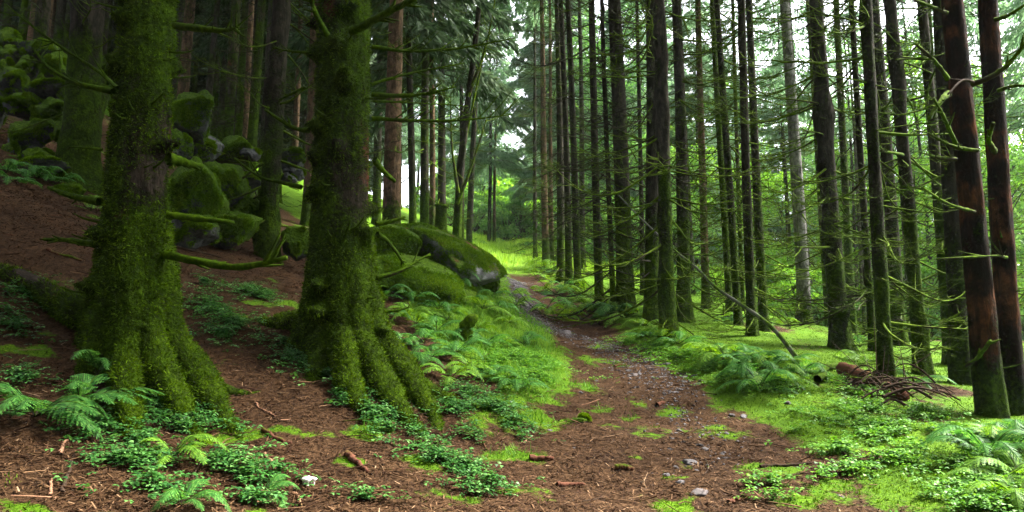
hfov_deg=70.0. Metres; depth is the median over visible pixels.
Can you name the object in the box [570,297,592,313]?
fern
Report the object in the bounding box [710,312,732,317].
fern
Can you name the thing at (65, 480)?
stick
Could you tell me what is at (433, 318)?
fern
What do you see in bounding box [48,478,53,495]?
stick
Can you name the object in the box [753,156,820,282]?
broadleaf tree
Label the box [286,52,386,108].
spruce tree
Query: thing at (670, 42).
spruce tree
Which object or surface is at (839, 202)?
spruce tree
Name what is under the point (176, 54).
spruce tree
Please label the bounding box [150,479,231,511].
fern
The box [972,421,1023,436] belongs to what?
fern
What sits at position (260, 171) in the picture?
boulder
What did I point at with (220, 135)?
spruce tree
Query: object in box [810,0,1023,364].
spruce tree
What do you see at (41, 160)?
boulder
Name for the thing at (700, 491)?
stone
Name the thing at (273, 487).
fern
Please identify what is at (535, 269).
fern
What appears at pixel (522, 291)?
fern
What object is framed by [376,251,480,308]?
boulder
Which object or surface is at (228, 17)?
spruce tree
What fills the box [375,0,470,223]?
spruce tree
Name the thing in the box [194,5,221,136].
spruce tree
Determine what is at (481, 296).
fern
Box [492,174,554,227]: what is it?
bush
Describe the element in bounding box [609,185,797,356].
tree
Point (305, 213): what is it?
spruce tree
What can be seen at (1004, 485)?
fern
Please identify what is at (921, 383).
dry branch
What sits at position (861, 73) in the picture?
spruce tree
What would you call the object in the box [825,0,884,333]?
spruce tree
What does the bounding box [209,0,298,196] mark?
spruce tree
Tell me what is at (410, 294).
fern
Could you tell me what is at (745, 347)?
fern
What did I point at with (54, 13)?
spruce tree
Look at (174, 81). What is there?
spruce tree
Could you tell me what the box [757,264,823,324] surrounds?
bush
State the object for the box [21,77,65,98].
boulder
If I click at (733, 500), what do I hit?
stick
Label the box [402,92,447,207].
spruce tree
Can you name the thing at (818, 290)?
bush
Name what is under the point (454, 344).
fern
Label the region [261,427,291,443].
stick
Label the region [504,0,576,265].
spruce tree
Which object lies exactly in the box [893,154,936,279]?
broadleaf tree
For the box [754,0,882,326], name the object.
spruce tree
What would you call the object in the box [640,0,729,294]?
spruce tree
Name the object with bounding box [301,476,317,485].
fungus
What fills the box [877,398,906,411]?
dry branch
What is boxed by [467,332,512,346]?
fern
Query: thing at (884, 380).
dry branch
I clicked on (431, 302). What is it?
fern
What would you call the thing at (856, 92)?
spruce tree
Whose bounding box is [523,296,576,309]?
fern
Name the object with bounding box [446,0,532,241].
spruce tree
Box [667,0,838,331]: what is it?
spruce tree
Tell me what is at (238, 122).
spruce tree
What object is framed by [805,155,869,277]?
broadleaf tree
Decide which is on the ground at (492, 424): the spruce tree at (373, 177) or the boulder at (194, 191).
the spruce tree at (373, 177)
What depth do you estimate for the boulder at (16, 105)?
10.51 m
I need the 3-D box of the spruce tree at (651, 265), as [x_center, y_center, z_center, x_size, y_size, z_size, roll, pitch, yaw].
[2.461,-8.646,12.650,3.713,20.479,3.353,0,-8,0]
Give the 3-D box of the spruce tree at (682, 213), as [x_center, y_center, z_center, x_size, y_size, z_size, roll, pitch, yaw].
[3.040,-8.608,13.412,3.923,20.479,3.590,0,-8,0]
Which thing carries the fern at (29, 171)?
on the ground at (492, 424)
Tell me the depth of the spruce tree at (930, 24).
20.66 m
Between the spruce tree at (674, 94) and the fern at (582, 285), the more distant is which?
the spruce tree at (674, 94)
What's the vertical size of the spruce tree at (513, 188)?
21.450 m
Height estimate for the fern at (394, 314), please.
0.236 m
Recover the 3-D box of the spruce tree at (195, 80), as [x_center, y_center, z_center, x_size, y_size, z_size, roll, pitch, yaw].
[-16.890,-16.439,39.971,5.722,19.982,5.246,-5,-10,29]
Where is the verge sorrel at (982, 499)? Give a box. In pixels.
[439,324,1023,511]
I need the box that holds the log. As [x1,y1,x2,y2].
[836,362,909,400]
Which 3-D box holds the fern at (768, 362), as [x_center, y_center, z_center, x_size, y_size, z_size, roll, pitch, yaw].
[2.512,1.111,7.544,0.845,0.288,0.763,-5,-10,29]
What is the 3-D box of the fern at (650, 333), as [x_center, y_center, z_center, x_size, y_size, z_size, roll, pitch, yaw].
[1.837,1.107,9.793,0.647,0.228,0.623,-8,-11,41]
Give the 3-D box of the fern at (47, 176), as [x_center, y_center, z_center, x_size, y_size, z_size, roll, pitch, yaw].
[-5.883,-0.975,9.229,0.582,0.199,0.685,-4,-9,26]
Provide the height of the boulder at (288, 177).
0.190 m
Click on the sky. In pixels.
(405, 185)
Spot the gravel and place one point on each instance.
(624, 361)
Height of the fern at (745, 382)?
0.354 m
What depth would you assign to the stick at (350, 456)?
4.34 m
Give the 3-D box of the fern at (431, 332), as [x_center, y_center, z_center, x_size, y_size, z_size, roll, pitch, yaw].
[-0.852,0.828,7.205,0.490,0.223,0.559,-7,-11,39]
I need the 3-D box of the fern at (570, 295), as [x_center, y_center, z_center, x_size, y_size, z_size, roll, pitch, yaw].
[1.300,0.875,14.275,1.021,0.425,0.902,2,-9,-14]
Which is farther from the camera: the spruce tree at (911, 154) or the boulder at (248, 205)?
the spruce tree at (911, 154)
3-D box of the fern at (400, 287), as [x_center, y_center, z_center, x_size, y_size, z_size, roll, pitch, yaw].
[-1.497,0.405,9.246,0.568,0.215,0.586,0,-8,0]
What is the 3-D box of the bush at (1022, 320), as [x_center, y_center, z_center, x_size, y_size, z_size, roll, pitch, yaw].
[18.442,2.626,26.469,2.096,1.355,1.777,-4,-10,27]
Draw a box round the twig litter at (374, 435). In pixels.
[0,127,987,511]
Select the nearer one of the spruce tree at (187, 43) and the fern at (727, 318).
the fern at (727, 318)
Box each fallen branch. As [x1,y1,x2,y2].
[813,362,846,382]
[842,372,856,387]
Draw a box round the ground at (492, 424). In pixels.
[0,46,1023,511]
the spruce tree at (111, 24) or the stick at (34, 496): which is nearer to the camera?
the stick at (34, 496)
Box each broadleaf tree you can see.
[435,74,518,184]
[435,89,505,171]
[539,64,645,243]
[540,122,609,243]
[556,1,696,237]
[605,124,696,270]
[630,143,732,285]
[632,133,719,292]
[671,79,782,291]
[672,157,738,291]
[713,202,794,313]
[736,171,843,314]
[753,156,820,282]
[756,171,843,287]
[758,103,868,285]
[788,36,1016,319]
[797,19,935,286]
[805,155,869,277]
[809,139,903,285]
[815,193,872,287]
[852,125,939,333]
[863,79,1023,268]
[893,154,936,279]
[894,97,1023,307]
[922,143,1023,300]
[970,1,1023,261]
[970,60,1023,309]
[981,96,1023,277]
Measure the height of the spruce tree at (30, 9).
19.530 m
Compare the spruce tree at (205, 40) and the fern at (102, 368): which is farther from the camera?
the spruce tree at (205, 40)
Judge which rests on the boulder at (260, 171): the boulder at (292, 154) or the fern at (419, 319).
the boulder at (292, 154)
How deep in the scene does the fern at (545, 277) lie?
20.49 m
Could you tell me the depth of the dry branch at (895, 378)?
6.72 m
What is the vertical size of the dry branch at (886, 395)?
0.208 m
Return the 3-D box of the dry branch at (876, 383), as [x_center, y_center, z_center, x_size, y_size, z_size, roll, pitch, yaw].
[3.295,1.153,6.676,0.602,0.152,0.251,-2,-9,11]
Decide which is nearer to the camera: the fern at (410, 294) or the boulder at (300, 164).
the fern at (410, 294)
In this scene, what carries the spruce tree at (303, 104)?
on the ground at (492, 424)
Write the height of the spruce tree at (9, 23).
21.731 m
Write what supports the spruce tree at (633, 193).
on the ground at (492, 424)
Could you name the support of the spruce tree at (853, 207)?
on the ground at (492, 424)
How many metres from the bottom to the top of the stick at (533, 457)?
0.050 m
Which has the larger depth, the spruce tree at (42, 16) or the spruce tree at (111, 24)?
the spruce tree at (111, 24)
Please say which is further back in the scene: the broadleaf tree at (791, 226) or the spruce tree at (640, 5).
the broadleaf tree at (791, 226)
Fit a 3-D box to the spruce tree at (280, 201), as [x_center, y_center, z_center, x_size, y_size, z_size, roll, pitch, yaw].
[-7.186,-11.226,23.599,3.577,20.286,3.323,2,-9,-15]
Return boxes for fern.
[0,158,34,176]
[0,170,42,188]
[0,382,109,442]
[1,165,58,182]
[14,165,68,181]
[21,171,75,182]
[29,169,86,183]
[59,373,164,405]
[70,349,110,374]
[76,194,101,210]
[132,433,228,466]
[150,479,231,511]
[238,473,299,510]
[381,285,410,291]
[383,284,414,299]
[387,310,442,324]
[388,302,433,315]
[388,308,411,319]
[393,290,436,302]
[393,331,436,344]
[400,328,455,348]
[410,315,462,339]
[410,345,468,362]
[413,352,444,367]
[418,300,463,314]
[419,363,484,386]
[427,338,490,358]
[429,306,471,320]
[444,355,497,375]
[451,328,489,340]
[457,364,519,379]
[462,273,480,287]
[462,296,510,313]
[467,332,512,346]
[475,289,492,298]
[475,321,499,332]
[485,376,549,390]
[486,290,513,296]
[487,300,518,310]
[492,315,529,326]
[492,335,522,345]
[495,296,534,305]
[498,287,531,296]
[510,331,548,345]
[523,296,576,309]
[526,257,541,264]
[527,268,546,274]
[528,306,578,318]
[529,259,556,267]
[530,283,558,291]
[533,273,553,281]
[539,287,572,295]
[542,297,585,307]
[548,278,573,289]
[549,304,593,315]
[553,290,592,306]
[557,284,581,292]
[560,278,606,293]
[569,295,609,300]
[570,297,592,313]
[571,299,618,318]
[579,303,627,316]
[588,302,642,318]
[591,307,642,326]
[617,331,656,337]
[619,317,658,329]
[635,327,685,338]
[652,331,705,344]
[673,342,749,361]
[690,345,756,370]
[708,350,785,368]
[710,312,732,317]
[713,343,765,352]
[714,362,805,389]
[714,363,798,393]
[716,315,743,320]
[717,350,796,373]
[726,369,818,391]
[748,355,813,374]
[762,356,834,379]
[770,316,797,325]
[774,353,821,375]
[834,349,895,363]
[853,335,867,346]
[874,366,959,388]
[919,425,1023,462]
[925,423,1012,440]
[948,459,1023,485]
[949,422,1023,440]
[954,449,1023,490]
[961,475,1023,511]
[969,432,1023,466]
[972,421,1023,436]
[1001,418,1023,431]
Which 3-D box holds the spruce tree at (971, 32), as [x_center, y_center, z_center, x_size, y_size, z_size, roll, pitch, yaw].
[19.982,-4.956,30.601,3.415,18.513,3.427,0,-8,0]
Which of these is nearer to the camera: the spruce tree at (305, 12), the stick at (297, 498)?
the stick at (297, 498)
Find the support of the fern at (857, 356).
on the ground at (492, 424)
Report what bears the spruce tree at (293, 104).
on the ground at (492, 424)
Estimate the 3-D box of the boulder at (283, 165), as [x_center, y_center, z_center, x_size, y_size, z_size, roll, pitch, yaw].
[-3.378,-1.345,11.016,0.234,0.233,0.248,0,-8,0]
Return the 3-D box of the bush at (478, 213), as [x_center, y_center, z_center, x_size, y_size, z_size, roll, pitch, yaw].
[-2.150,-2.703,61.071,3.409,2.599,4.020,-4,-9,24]
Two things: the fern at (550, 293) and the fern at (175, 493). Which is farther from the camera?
the fern at (550, 293)
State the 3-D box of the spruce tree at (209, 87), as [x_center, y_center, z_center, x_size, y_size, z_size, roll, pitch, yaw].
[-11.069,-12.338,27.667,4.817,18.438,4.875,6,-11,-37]
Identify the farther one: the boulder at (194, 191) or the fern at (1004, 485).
the boulder at (194, 191)
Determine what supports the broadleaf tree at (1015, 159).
on the ground at (492, 424)
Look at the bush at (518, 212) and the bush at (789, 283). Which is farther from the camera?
the bush at (518, 212)
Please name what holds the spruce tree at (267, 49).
on the ground at (492, 424)
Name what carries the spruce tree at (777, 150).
on the ground at (492, 424)
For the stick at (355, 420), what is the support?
on the ground at (492, 424)
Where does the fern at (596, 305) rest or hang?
on the ground at (492, 424)
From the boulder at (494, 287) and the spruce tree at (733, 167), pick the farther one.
the spruce tree at (733, 167)
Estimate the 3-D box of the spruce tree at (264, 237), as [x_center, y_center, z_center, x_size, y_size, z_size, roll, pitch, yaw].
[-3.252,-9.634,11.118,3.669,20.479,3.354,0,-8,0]
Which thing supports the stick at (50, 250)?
on the ground at (492, 424)
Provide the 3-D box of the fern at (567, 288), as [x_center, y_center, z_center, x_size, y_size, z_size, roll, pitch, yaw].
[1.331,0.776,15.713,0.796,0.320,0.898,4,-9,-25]
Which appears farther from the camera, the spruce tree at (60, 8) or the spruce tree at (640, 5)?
the spruce tree at (60, 8)
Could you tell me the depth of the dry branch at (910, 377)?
6.82 m
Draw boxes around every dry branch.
[816,360,885,385]
[826,376,932,398]
[830,340,896,396]
[833,368,913,397]
[835,374,909,390]
[845,375,883,403]
[846,312,884,379]
[846,350,901,399]
[851,368,910,390]
[852,376,918,385]
[861,378,906,404]
[863,378,911,394]
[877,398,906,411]
[882,382,946,401]
[884,344,957,403]
[892,374,944,389]
[895,342,946,382]
[899,382,957,401]
[903,389,964,408]
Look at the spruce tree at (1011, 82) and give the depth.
26.85 m
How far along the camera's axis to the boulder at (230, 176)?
9.45 m
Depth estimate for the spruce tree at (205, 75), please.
42.24 m
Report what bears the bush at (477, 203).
on the ground at (492, 424)
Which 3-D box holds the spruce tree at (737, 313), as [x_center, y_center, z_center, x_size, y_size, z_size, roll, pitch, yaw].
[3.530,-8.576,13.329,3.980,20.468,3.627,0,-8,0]
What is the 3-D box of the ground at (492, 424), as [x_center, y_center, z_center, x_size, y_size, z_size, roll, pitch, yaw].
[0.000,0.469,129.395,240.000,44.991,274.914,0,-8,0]
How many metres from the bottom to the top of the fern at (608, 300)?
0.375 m
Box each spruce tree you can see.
[0,0,50,120]
[0,0,53,48]
[0,0,61,54]
[0,0,68,55]
[0,0,182,196]
[0,0,287,447]
[0,9,27,29]
[5,6,63,43]
[11,0,115,50]
[15,1,30,39]
[26,0,70,47]
[51,0,56,37]
[51,13,114,53]
[52,0,70,51]
[67,0,204,135]
[68,0,117,136]
[105,2,116,84]
[110,0,205,48]
[170,0,207,82]
[171,0,201,129]
[171,0,224,103]
[173,0,201,98]
[176,0,264,139]
[177,0,400,263]
[189,51,219,91]
[189,62,203,92]
[190,43,220,92]
[191,0,307,142]
[192,0,261,166]
[192,43,263,140]
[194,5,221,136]
[199,0,241,133]
[199,0,294,161]
[200,0,306,140]
[201,0,262,140]
[209,0,282,187]
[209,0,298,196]
[209,1,296,160]
[210,0,288,169]
[231,0,523,438]
[239,0,316,199]
[247,2,309,203]
[254,0,307,190]
[257,74,303,147]
[258,0,319,226]
[258,7,302,134]
[259,55,307,172]
[260,80,306,167]
[261,15,386,110]
[262,28,307,145]
[283,90,304,147]
[284,50,308,206]
[285,43,386,114]
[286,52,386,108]
[287,0,500,223]
[287,4,412,60]
[298,95,384,184]
[301,57,382,192]
[368,0,525,224]
[369,0,442,224]
[369,31,403,224]
[369,97,383,219]
[369,115,419,164]
[372,53,449,208]
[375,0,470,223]
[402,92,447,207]
[405,0,480,225]
[416,3,507,230]
[435,8,540,241]
[435,9,490,238]
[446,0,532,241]
[474,6,519,242]
[492,0,556,259]
[493,0,600,218]
[501,18,556,226]
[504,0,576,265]
[506,0,608,284]
[507,0,588,262]
[511,0,612,224]
[511,0,640,290]
[513,0,611,283]
[514,0,675,309]
[517,0,695,319]
[519,43,573,204]
[532,0,719,316]
[537,0,613,270]
[537,29,597,233]
[548,0,804,340]
[553,0,743,324]
[570,8,629,249]
[571,0,675,209]
[574,0,790,322]
[580,0,694,295]
[600,0,712,277]
[607,29,674,268]
[633,0,782,313]
[635,13,699,267]
[639,0,794,318]
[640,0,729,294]
[665,0,823,325]
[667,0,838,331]
[668,0,770,280]
[668,69,707,170]
[670,1,818,297]
[671,0,837,336]
[672,0,819,310]
[672,2,789,275]
[697,0,943,350]
[703,0,794,307]
[705,68,731,157]
[712,57,765,156]
[716,90,784,265]
[720,0,866,325]
[723,0,1023,382]
[748,0,815,288]
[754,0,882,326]
[757,0,937,333]
[758,0,942,351]
[758,48,820,290]
[758,96,784,214]
[760,0,845,316]
[784,0,1023,377]
[786,57,871,324]
[790,72,838,241]
[796,0,987,346]
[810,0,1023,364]
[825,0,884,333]
[835,43,870,321]
[840,67,928,281]
[843,0,1023,385]
[849,3,940,341]
[879,0,1023,319]
[882,0,939,339]
[888,77,932,244]
[894,0,1023,348]
[906,0,1023,418]
[917,0,1023,290]
[926,140,1023,298]
[965,10,1023,303]
[999,0,1023,268]
[1002,8,1023,296]
[1002,15,1023,257]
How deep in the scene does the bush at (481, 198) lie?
60.22 m
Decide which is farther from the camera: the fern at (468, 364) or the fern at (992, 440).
the fern at (468, 364)
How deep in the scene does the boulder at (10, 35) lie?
11.74 m
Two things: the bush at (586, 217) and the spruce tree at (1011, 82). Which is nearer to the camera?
the spruce tree at (1011, 82)
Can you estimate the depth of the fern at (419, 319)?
8.04 m
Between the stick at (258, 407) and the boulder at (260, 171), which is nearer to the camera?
the stick at (258, 407)
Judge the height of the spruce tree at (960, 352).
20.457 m
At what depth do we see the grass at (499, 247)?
33.23 m
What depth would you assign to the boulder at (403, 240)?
9.84 m
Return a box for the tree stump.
[434,204,447,231]
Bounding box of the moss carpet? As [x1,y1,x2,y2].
[4,111,1023,511]
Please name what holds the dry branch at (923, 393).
on the ground at (492, 424)
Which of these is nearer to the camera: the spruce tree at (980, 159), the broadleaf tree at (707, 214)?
the spruce tree at (980, 159)
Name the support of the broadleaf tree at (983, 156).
on the ground at (492, 424)
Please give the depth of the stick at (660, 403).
6.50 m
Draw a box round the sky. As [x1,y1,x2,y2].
[368,0,1023,264]
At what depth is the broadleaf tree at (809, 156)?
41.72 m
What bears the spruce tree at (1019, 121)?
on the ground at (492, 424)
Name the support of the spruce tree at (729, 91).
on the ground at (492, 424)
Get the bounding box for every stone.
[562,330,570,334]
[682,459,696,464]
[690,488,708,495]
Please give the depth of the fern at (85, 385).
4.58 m
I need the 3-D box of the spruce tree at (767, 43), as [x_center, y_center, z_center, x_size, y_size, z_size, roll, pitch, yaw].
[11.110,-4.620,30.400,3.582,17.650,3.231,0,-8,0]
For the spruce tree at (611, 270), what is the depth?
12.15 m
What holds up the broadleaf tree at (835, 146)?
on the ground at (492, 424)
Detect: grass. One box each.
[354,284,609,458]
[451,229,931,337]
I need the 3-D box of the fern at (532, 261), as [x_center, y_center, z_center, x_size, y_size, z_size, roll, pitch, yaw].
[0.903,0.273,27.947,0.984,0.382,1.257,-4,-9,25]
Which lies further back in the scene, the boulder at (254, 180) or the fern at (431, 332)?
the boulder at (254, 180)
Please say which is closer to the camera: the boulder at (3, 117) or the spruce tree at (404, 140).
the boulder at (3, 117)
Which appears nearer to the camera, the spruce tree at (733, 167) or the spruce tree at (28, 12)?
the spruce tree at (733, 167)
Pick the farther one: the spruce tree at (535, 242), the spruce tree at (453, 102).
the spruce tree at (453, 102)
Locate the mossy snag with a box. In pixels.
[457,313,477,341]
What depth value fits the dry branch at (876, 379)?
6.46 m
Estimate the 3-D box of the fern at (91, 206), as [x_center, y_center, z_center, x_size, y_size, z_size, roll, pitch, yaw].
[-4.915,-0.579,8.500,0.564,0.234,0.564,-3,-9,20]
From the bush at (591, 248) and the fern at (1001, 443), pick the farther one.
the bush at (591, 248)
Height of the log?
0.362 m
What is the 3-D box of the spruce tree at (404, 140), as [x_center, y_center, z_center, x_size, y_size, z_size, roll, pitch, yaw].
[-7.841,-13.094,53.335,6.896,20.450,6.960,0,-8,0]
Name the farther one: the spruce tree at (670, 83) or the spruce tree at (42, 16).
the spruce tree at (670, 83)
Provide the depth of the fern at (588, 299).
13.32 m
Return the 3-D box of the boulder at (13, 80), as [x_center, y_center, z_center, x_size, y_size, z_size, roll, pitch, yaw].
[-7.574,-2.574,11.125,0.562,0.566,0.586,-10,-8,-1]
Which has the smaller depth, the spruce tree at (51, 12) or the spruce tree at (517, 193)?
the spruce tree at (51, 12)
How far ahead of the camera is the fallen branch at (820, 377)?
7.25 m
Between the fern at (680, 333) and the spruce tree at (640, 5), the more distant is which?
the spruce tree at (640, 5)
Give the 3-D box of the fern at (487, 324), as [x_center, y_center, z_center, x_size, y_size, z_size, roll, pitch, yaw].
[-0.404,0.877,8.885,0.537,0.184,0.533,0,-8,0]
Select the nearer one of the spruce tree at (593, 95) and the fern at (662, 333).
the fern at (662, 333)
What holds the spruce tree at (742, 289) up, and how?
on the ground at (492, 424)
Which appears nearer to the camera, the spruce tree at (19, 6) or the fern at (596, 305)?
the fern at (596, 305)
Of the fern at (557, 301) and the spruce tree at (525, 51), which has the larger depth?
the spruce tree at (525, 51)
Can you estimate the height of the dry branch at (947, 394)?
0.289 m
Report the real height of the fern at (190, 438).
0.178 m
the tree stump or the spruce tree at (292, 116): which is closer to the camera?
the tree stump
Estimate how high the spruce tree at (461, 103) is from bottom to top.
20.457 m
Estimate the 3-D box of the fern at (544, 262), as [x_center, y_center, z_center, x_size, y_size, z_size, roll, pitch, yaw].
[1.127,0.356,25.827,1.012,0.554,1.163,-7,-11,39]
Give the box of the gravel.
[499,277,761,484]
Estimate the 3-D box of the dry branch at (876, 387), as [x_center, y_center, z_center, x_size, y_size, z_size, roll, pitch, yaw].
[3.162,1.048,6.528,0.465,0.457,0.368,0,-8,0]
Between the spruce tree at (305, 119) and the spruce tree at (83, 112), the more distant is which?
the spruce tree at (305, 119)
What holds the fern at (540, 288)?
on the ground at (492, 424)
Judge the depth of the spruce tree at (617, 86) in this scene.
12.27 m
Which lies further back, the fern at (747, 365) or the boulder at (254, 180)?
the boulder at (254, 180)
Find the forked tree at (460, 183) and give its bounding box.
[428,0,500,236]
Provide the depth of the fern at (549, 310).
12.11 m
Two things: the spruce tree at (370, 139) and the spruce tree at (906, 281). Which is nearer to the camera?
the spruce tree at (906, 281)
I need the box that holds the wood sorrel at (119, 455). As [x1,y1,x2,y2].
[0,268,565,506]
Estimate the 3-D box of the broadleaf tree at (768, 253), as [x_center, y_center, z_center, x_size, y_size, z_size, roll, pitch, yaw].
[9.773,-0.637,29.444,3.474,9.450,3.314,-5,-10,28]
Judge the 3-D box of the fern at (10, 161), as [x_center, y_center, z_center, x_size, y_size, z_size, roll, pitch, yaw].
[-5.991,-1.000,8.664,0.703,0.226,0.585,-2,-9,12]
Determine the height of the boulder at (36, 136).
0.546 m
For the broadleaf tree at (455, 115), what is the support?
on the ground at (492, 424)
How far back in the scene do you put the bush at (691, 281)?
26.08 m
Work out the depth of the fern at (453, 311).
8.74 m
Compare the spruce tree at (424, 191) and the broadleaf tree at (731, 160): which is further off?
the broadleaf tree at (731, 160)
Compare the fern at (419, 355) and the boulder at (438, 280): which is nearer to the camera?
the fern at (419, 355)
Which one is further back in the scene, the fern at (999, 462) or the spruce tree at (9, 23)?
the spruce tree at (9, 23)
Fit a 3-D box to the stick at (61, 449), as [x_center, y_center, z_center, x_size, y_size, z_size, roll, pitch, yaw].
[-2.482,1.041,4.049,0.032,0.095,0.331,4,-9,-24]
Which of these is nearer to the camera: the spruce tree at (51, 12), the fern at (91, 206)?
the fern at (91, 206)
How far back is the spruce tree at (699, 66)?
15.22 m
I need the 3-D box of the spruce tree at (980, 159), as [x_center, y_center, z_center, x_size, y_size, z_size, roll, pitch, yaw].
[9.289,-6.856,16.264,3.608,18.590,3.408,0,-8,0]
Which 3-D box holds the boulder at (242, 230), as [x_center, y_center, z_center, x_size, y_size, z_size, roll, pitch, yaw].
[-3.451,-0.309,9.057,0.596,0.522,0.610,7,-8,1]
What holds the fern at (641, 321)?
on the ground at (492, 424)
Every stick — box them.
[10,495,55,497]
[46,248,82,260]
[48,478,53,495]
[57,433,69,454]
[59,453,75,493]
[175,245,222,257]
[253,400,274,416]
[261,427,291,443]
[287,488,302,508]
[342,419,369,421]
[344,450,368,472]
[529,454,553,460]
[556,481,584,486]
[614,463,633,470]
[654,401,664,406]
[726,495,748,503]
[759,462,877,469]
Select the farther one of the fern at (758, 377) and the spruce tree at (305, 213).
the spruce tree at (305, 213)
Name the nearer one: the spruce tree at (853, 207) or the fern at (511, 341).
the fern at (511, 341)
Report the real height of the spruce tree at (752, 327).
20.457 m
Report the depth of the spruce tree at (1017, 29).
21.99 m
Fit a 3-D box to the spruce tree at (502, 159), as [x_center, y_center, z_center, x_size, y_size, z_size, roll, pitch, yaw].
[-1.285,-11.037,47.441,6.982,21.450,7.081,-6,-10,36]
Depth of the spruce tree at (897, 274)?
11.29 m
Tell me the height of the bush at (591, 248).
2.502 m
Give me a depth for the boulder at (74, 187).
8.82 m
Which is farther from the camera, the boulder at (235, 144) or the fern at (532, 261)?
the fern at (532, 261)
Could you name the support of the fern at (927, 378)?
on the ground at (492, 424)
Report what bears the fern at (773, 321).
on the ground at (492, 424)
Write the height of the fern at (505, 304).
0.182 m
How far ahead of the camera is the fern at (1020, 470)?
4.50 m
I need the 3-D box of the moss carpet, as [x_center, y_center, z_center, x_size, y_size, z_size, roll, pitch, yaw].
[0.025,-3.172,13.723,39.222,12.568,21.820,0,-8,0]
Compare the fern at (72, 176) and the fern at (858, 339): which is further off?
the fern at (858, 339)
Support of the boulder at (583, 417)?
on the ground at (492, 424)
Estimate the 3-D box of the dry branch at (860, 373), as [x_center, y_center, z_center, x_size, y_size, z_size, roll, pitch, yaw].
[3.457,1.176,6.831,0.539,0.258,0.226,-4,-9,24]
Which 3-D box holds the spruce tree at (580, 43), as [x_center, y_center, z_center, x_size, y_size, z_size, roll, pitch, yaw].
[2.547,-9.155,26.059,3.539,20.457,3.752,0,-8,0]
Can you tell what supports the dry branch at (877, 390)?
on the ground at (492, 424)
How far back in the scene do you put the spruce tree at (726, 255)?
13.30 m
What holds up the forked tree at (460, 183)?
on the ground at (492, 424)
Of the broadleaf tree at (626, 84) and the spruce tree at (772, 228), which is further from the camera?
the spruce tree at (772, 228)
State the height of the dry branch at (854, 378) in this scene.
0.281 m
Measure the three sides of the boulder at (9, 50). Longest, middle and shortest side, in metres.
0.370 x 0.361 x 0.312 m
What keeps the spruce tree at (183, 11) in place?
on the ground at (492, 424)
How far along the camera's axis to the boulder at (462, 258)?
10.22 m
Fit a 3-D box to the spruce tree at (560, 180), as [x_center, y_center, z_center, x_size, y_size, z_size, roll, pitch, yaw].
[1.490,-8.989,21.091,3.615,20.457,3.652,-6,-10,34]
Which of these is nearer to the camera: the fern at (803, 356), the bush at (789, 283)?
the fern at (803, 356)
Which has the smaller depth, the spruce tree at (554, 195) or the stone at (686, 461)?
the stone at (686, 461)
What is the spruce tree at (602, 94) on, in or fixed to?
on the ground at (492, 424)
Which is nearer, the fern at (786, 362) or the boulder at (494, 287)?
the fern at (786, 362)
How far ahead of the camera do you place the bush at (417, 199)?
67.46 m
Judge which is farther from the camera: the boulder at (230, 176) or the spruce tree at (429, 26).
the spruce tree at (429, 26)
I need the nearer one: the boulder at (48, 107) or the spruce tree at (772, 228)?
the boulder at (48, 107)
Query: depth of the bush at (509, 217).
53.36 m
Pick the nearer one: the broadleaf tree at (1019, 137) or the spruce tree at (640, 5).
the spruce tree at (640, 5)
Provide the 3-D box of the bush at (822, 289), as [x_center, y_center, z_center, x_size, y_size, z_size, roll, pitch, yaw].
[12.064,1.939,29.011,4.134,3.569,4.771,-8,-11,41]
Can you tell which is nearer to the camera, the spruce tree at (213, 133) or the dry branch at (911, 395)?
the dry branch at (911, 395)
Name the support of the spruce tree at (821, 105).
on the ground at (492, 424)
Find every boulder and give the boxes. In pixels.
[0,27,23,47]
[0,44,21,64]
[0,56,14,70]
[0,67,30,95]
[0,90,8,128]
[1,140,21,153]
[2,91,44,120]
[7,118,56,152]
[11,54,38,80]
[12,155,70,174]
[16,37,59,60]
[17,147,55,158]
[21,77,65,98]
[29,97,63,121]
[39,49,66,77]
[49,122,61,142]
[49,181,86,194]
[168,156,229,223]
[171,128,193,158]
[171,214,221,249]
[172,90,213,144]
[188,135,224,163]
[204,161,250,207]
[212,210,262,249]
[214,135,255,164]
[229,197,258,216]
[239,147,262,161]
[244,171,260,193]
[258,166,283,177]
[281,161,291,171]
[281,172,297,182]
[281,226,308,260]
[282,146,306,161]
[289,167,295,173]
[290,160,305,168]
[293,167,306,180]
[370,224,422,255]
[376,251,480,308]
[393,222,507,286]
[482,279,500,292]
[565,412,591,422]
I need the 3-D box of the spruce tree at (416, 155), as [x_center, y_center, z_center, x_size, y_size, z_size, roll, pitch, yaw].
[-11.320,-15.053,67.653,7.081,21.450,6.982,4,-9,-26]
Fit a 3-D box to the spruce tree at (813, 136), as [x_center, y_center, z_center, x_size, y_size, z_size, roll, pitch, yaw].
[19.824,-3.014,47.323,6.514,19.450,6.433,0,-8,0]
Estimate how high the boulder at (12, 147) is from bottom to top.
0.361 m
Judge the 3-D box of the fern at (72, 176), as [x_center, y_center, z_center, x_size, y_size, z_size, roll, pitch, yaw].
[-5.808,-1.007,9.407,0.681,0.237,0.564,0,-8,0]
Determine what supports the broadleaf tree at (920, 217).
on the ground at (492, 424)
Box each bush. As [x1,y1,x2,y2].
[404,160,479,223]
[416,189,482,225]
[435,157,537,227]
[449,194,496,233]
[451,169,529,211]
[464,207,497,236]
[478,199,539,240]
[487,187,540,239]
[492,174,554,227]
[554,191,639,259]
[572,214,644,271]
[674,264,718,293]
[674,274,699,292]
[691,267,757,307]
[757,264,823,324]
[780,285,859,326]
[784,263,861,333]
[861,280,940,339]
[1021,312,1023,340]
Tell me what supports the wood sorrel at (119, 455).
on the ground at (492, 424)
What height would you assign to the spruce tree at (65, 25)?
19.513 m
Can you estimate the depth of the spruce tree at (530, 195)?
51.96 m

